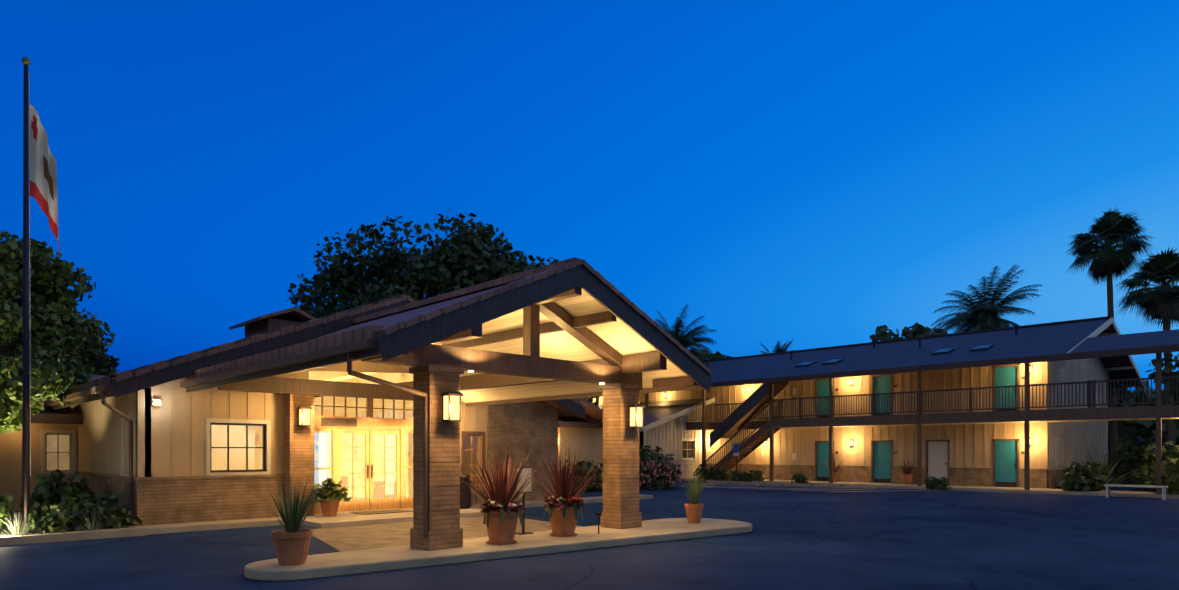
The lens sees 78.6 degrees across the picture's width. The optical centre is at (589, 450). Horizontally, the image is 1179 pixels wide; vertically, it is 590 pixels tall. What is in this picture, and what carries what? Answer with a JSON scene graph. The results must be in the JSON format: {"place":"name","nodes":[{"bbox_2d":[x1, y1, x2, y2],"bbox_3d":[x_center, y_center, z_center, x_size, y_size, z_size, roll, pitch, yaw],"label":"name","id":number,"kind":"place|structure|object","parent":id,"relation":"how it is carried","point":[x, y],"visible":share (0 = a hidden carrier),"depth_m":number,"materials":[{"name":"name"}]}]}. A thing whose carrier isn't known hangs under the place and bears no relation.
{"place":"outdoors","nodes":[
{"label":"outdoors","id":0,"kind":"place"},
{"bbox_2d":[75,360,557,525],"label":"lobby walls","id":1,"kind":"structure","parent":0,"point":[194,452],"depth_m":17.31,"materials":[{"name":"beige wood"}]},
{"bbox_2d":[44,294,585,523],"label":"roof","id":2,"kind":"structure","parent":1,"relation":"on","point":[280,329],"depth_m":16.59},
{"bbox_2d":[151,399,160,405],"bbox_3d":[-9.412,-1.041,15.647,0.160,0.150,0.200,0,0,-44],"label":"eave lamp","id":3,"kind":"object","parent":2,"relation":"attached to","point":[155,402],"visible":1,"depth_m":15.58,"materials":[{"name":"white glass"}]},
{"bbox_2d":[314,381,412,513],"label":"glass entrance doors","id":4,"kind":"structure","parent":1,"relation":"in","point":[357,424],"depth_m":19.30,"materials":[{"name":"clear glass"}]},
{"bbox_2d":[0,494,652,551],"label":"sidewalk paving","id":5,"kind":"structure","parent":0,"point":[356,530],"depth_m":15.74,"materials":[{"name":"concrete"}]},
{"bbox_2d":[313,477,350,515],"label":"potted plants","id":6,"kind":"object","parent":5,"relation":"on","point":[331,497],"depth_m":17.66,"materials":[{"name":"plant"}]},
{"bbox_2d":[460,474,470,508],"bbox_3d":[-3.537,1.134,20.155,0.480,0.960,0.468,0,0,-44],"label":"litter bin","id":7,"kind":"object","parent":5,"relation":"on","point":[465,497],"visible":0.65,"depth_m":19.97,"materials":[{"name":"grey metal"}]},
{"bbox_2d":[469,474,496,506],"bbox_3d":[-3.154,1.164,21.407,1.300,0.900,0.550,0,0,-44],"label":"bench","id":8,"kind":"object","parent":5,"relation":"on","point":[478,486],"visible":0.29,"depth_m":21.51,"materials":[{"name":"gold wood"}]},
{"bbox_2d":[255,371,412,511],"bbox_3d":[-7.978,-0.626,21.610,4.600,4.480,5.700,0,0,-44],"label":"lobby interior","id":9,"kind":"object","parent":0,"point":[346,377],"depth_m":23.84,"materials":[{"name":"yellow glass"}]},
{"bbox_2d":[0,476,1178,589],"bbox_3d":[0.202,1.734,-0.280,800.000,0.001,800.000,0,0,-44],"label":"ground","id":10,"kind":"structure","parent":0,"point":[823,538],"depth_m":12.15,"materials":[{"name":"grey asphalt"}]},
{"bbox_2d":[0,510,35,533],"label":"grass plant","id":11,"kind":"object","parent":10,"relation":"on","point":[12,516],"depth_m":17.37,"materials":[{"name":"green plant"}]},
{"bbox_2d":[0,493,15,530],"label":"round shrub","id":12,"kind":"object","parent":11,"relation":"on","point":[5,509],"visible":1,"depth_m":14.32,"materials":[{"name":"green plant"}]},
{"bbox_2d":[1,282,33,348],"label":"tree","id":13,"kind":"object","parent":11,"relation":"on","point":[13,298],"visible":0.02,"depth_m":23.65,"materials":[{"name":"green plant"}]},
{"bbox_2d":[20,56,32,532],"bbox_3d":[-11.506,-3.156,14.712,0.240,9.780,0.240,0,0,-44],"label":"flagpole","id":14,"kind":"object","parent":11,"relation":"on","point":[26,423],"visible":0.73,"depth_m":14.68,"materials":[{"name":"grey metal"}]},
{"bbox_2d":[29,104,59,253],"bbox_3d":[-11.278,-5.617,14.932,0.524,2.998,0.232,0,0,-44],"label":"flag cloth","id":15,"kind":"object","parent":14,"relation":"attached to","point":[43,180],"visible":1,"depth_m":14.92,"materials":[{"name":"white"}]},
{"bbox_2d":[20,469,91,521],"bbox_3d":[-15.523,1.155,12.643,3.927,1.913,11.445,0,0,31],"label":"shrub row","id":16,"kind":"object","parent":11,"relation":"on","point":[47,494],"visible":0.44,"depth_m":16.49,"materials":[{"name":"green plant"}]},
{"bbox_2d":[0,510,113,535],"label":"grass tufts","id":17,"kind":"object","parent":11,"relation":"on","point":[16,531],"visible":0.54,"depth_m":13.86,"materials":[{"name":"green plant"}]},
{"bbox_2d":[0,229,114,433],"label":"lit tree","id":18,"kind":"object","parent":11,"relation":"on","point":[60,340],"visible":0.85,"depth_m":17.52,"materials":[{"name":"green plant"}]},
{"bbox_2d":[27,485,141,533],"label":"shrubs","id":19,"kind":"object","parent":11,"relation":"on","point":[77,507],"visible":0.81,"depth_m":14.80,"materials":[{"name":"green plant"}]},
{"bbox_2d":[50,283,120,375],"bbox_3d":[-22.862,-2.852,27.488,8.266,9.072,7.217,0,0,-44],"label":"tree","id":20,"kind":"object","parent":11,"relation":"on","point":[103,361],"depth_m":29.07,"materials":[{"name":"green plant"}]},
{"bbox_2d":[0,375,104,510],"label":"lobby wing","id":21,"kind":"structure","parent":10,"relation":"on","point":[54,440],"depth_m":19.71,"materials":[{"name":"beige wood"}]},
{"bbox_2d":[287,209,558,317],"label":"oak tree","id":22,"kind":"object","parent":10,"relation":"on","point":[471,256],"visible":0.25,"depth_m":41.23,"materials":[{"name":"green plant"}]},
{"bbox_2d":[244,518,751,580],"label":"island kerb","id":23,"kind":"structure","parent":10,"relation":"on","point":[344,563],"depth_m":11.66,"materials":[{"name":"concrete"}]},
{"bbox_2d":[180,257,711,406],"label":"canopy roof","id":24,"kind":"structure","parent":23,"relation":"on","point":[496,305],"depth_m":13.33,"materials":[{"name":"brown wood"}]},
{"bbox_2d":[261,446,706,565],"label":"potted plants","id":25,"kind":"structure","parent":23,"relation":"on","point":[501,510],"depth_m":12.17,"materials":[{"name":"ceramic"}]},
{"bbox_2d":[409,364,644,550],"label":"brick columns","id":26,"kind":"structure","parent":23,"relation":"on","point":[439,385],"depth_m":11.78,"materials":[{"name":"brown brick"}]},
{"bbox_2d":[347,352,427,537],"bbox_3d":[-3.013,-0.006,10.865,1.541,2.780,0.080,0,0,-57],"label":"downspout","id":27,"kind":"object","parent":26,"relation":"attached to","point":[351,372],"visible":0.98,"depth_m":11.44,"materials":[{"name":"brown metal"}]},
{"bbox_2d":[218,286,697,400],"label":"roof beams","id":28,"kind":"structure","parent":26,"relation":"on","point":[530,365],"depth_m":14.18,"materials":[{"name":"brown wood"}]},
{"bbox_2d":[515,467,601,534],"bbox_3d":[-0.617,0.949,13.784,1.678,1.270,0.376,0,0,-5],"label":"sign stand","id":29,"kind":"object","parent":23,"relation":"on","point":[526,470],"visible":0.77,"depth_m":13.71,"materials":[{"name":"grey metal"}]},
{"bbox_2d":[558,398,602,487],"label":"wall","id":30,"kind":"structure","parent":10,"relation":"on","point":[578,433],"depth_m":32.62,"materials":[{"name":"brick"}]},
{"bbox_2d":[584,397,598,405],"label":"tree","id":31,"kind":"object","parent":10,"relation":"on","point":[590,399],"visible":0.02,"depth_m":43.54,"materials":[{"name":"green plant"}]},
{"bbox_2d":[558,446,680,491],"bbox_3d":[1.558,0.952,31.389,6.505,2.329,3.198,0,0,-34],"label":"shrub","id":32,"kind":"object","parent":10,"relation":"on","point":[648,457],"visible":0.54,"depth_m":31.07,"materials":[{"name":"green plant"}]},
{"bbox_2d":[639,459,689,484],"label":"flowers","id":33,"kind":"object","parent":32,"relation":"attached to","point":[655,471],"visible":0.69,"depth_m":31.54,"materials":[{"name":"pink plant"}]},
{"bbox_2d":[91,368,1178,471],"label":"hedge","id":34,"kind":"object","parent":10,"relation":"on","point":[1135,428],"visible":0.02,"depth_m":55.63,"materials":[{"name":"green plant"}]},
{"bbox_2d":[639,442,650,459],"bbox_3d":[-2.197,-0.045,35.138,13.685,5.424,4.605,0,0,-44],"label":"hedge","id":35,"kind":"object","parent":10,"relation":"on","point":[644,447],"depth_m":38.08,"materials":[{"name":"green plant"}]},
{"bbox_2d":[599,397,714,478],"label":"white annex","id":36,"kind":"object","parent":10,"relation":"on","point":[665,430],"visible":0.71,"depth_m":41.85,"materials":[{"name":"white wood"}]},
{"bbox_2d":[655,305,716,360],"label":"date palm","id":37,"kind":"object","parent":10,"relation":"on","point":[687,341],"visible":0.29,"depth_m":53.74,"materials":[{"name":"green plant"}]},
{"bbox_2d":[689,347,731,360],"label":"tree","id":38,"kind":"object","parent":10,"relation":"on","point":[708,354],"depth_m":70.40,"materials":[{"name":"green plant"}]},
{"bbox_2d":[694,464,764,481],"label":"shrubs","id":39,"kind":"object","parent":10,"relation":"on","point":[744,476],"visible":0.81,"depth_m":39.52,"materials":[{"name":"green plant"}]},
{"bbox_2d":[733,444,738,469],"bbox_3d":[7.941,0.684,38.959,0.070,2.100,0.350,0,0,-44],"label":"parking sign","id":40,"kind":"object","parent":10,"relation":"on","point":[736,448],"visible":0.88,"depth_m":38.94,"materials":[{"name":"blue metal"}]},
{"bbox_2d":[759,340,793,353],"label":"palm","id":41,"kind":"object","parent":10,"relation":"on","point":[779,348],"visible":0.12,"depth_m":59.29,"materials":[{"name":"green plant"}]},
{"bbox_2d":[706,480,875,488],"bbox_3d":[9.709,1.679,36.175,0.150,0.110,9.400,0,0,-44],"label":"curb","id":42,"kind":"object","parent":10,"relation":"on","point":[798,484],"visible":0.98,"depth_m":35.67,"materials":[{"name":"concrete"}]},
{"bbox_2d":[681,483,921,491],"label":"parking markings","id":43,"kind":"object","parent":10,"relation":"on","point":[791,488],"visible":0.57,"depth_m":33.77,"materials":[{"name":"paint"}]},
{"bbox_2d":[824,457,914,484],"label":"potted plants","id":44,"kind":"object","parent":10,"relation":"on","point":[907,477],"visible":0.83,"depth_m":34.43,"materials":[{"name":"plant"}]},
{"bbox_2d":[791,472,951,489],"bbox_3d":[13.017,1.435,33.938,7.571,0.828,0.670,0,0,44],"label":"shrub","id":45,"kind":"object","parent":10,"relation":"on","point":[932,484],"visible":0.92,"depth_m":31.77,"materials":[{"name":"green plant"}]},
{"bbox_2d":[586,358,1178,498],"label":"motel walls","id":46,"kind":"structure","parent":10,"relation":"on","point":[977,457],"depth_m":34.80,"materials":[{"name":"beige paint"}]},
{"bbox_2d":[599,365,1031,446],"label":"wall lights","id":47,"kind":"object","parent":46,"relation":"attached to","point":[766,442],"visible":0.77,"depth_m":36.94},
{"bbox_2d":[596,353,1178,493],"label":"balcony structure","id":48,"kind":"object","parent":46,"relation":"attached to","point":[775,423],"depth_m":32.22,"materials":[{"name":"brown wood"}]},
{"bbox_2d":[702,317,1178,446],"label":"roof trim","id":49,"kind":"structure","parent":46,"relation":"on","point":[1109,345],"depth_m":35.52,"materials":[{"name":"grey metal"}]},
{"bbox_2d":[701,316,1111,366],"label":"motel roof vents","id":50,"kind":"object","parent":49,"relation":"on","point":[920,339],"visible":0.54,"depth_m":40.26,"materials":[{"name":"grey metal"}]},
{"bbox_2d":[870,322,947,341],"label":"tree","id":51,"kind":"object","parent":10,"relation":"on","point":[918,330],"visible":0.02,"depth_m":49.80,"materials":[{"name":"green plant"}]},
{"bbox_2d":[929,265,1041,332],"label":"date palm","id":52,"kind":"object","parent":10,"relation":"on","point":[983,312],"visible":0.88,"depth_m":46.88,"materials":[{"name":"green plant"}]},
{"bbox_2d":[1066,207,1155,475],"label":"tall fan palm","id":53,"kind":"object","parent":10,"relation":"on","point":[1109,228],"visible":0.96,"depth_m":49.43,"materials":[{"name":"green plant"}]},
{"bbox_2d":[1059,440,1178,494],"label":"shrub","id":54,"kind":"object","parent":10,"relation":"on","point":[1088,476],"visible":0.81,"depth_m":28.42,"materials":[{"name":"green plant"}]},
{"bbox_2d":[1109,386,1132,395],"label":"tree","id":55,"kind":"object","parent":10,"relation":"on","point":[1120,390],"visible":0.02,"depth_m":45.20,"materials":[{"name":"green plant"}]},
{"bbox_2d":[1081,452,1162,490],"bbox_3d":[22.056,0.819,30.070,2.941,1.630,4.550,0,0,-44],"label":"shrub","id":56,"kind":"object","parent":10,"relation":"on","point":[1103,464],"visible":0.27,"depth_m":30.06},
{"bbox_2d":[1104,484,1167,499],"bbox_3d":[19.746,1.494,26.060,0.500,0.480,1.800,0,0,-44],"label":"bench","id":57,"kind":"object","parent":10,"relation":"on","point":[1108,486],"visible":1,"depth_m":25.92,"materials":[{"name":"white"}]},
{"bbox_2d":[1106,431,1178,491],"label":"shrub","id":58,"kind":"object","parent":10,"relation":"on","point":[1131,457],"visible":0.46,"depth_m":34.75,"materials":[{"name":"green plant"}]},
{"bbox_2d":[1114,247,1178,456],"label":"fan palm","id":59,"kind":"object","parent":10,"relation":"on","point":[1161,302],"visible":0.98,"depth_m":45.05,"materials":[{"name":"green plant"}]},
{"bbox_2d":[1145,353,1178,428],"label":"tree","id":60,"kind":"object","parent":10,"relation":"on","point":[1166,359],"visible":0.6,"depth_m":33.58,"materials":[{"name":"green plant"}]},
{"bbox_2d":[0,0,1178,391],"label":"sky","id":61,"kind":"structure","parent":0,"point":[812,174],"materials":[{"name":"blue"}]}
]}

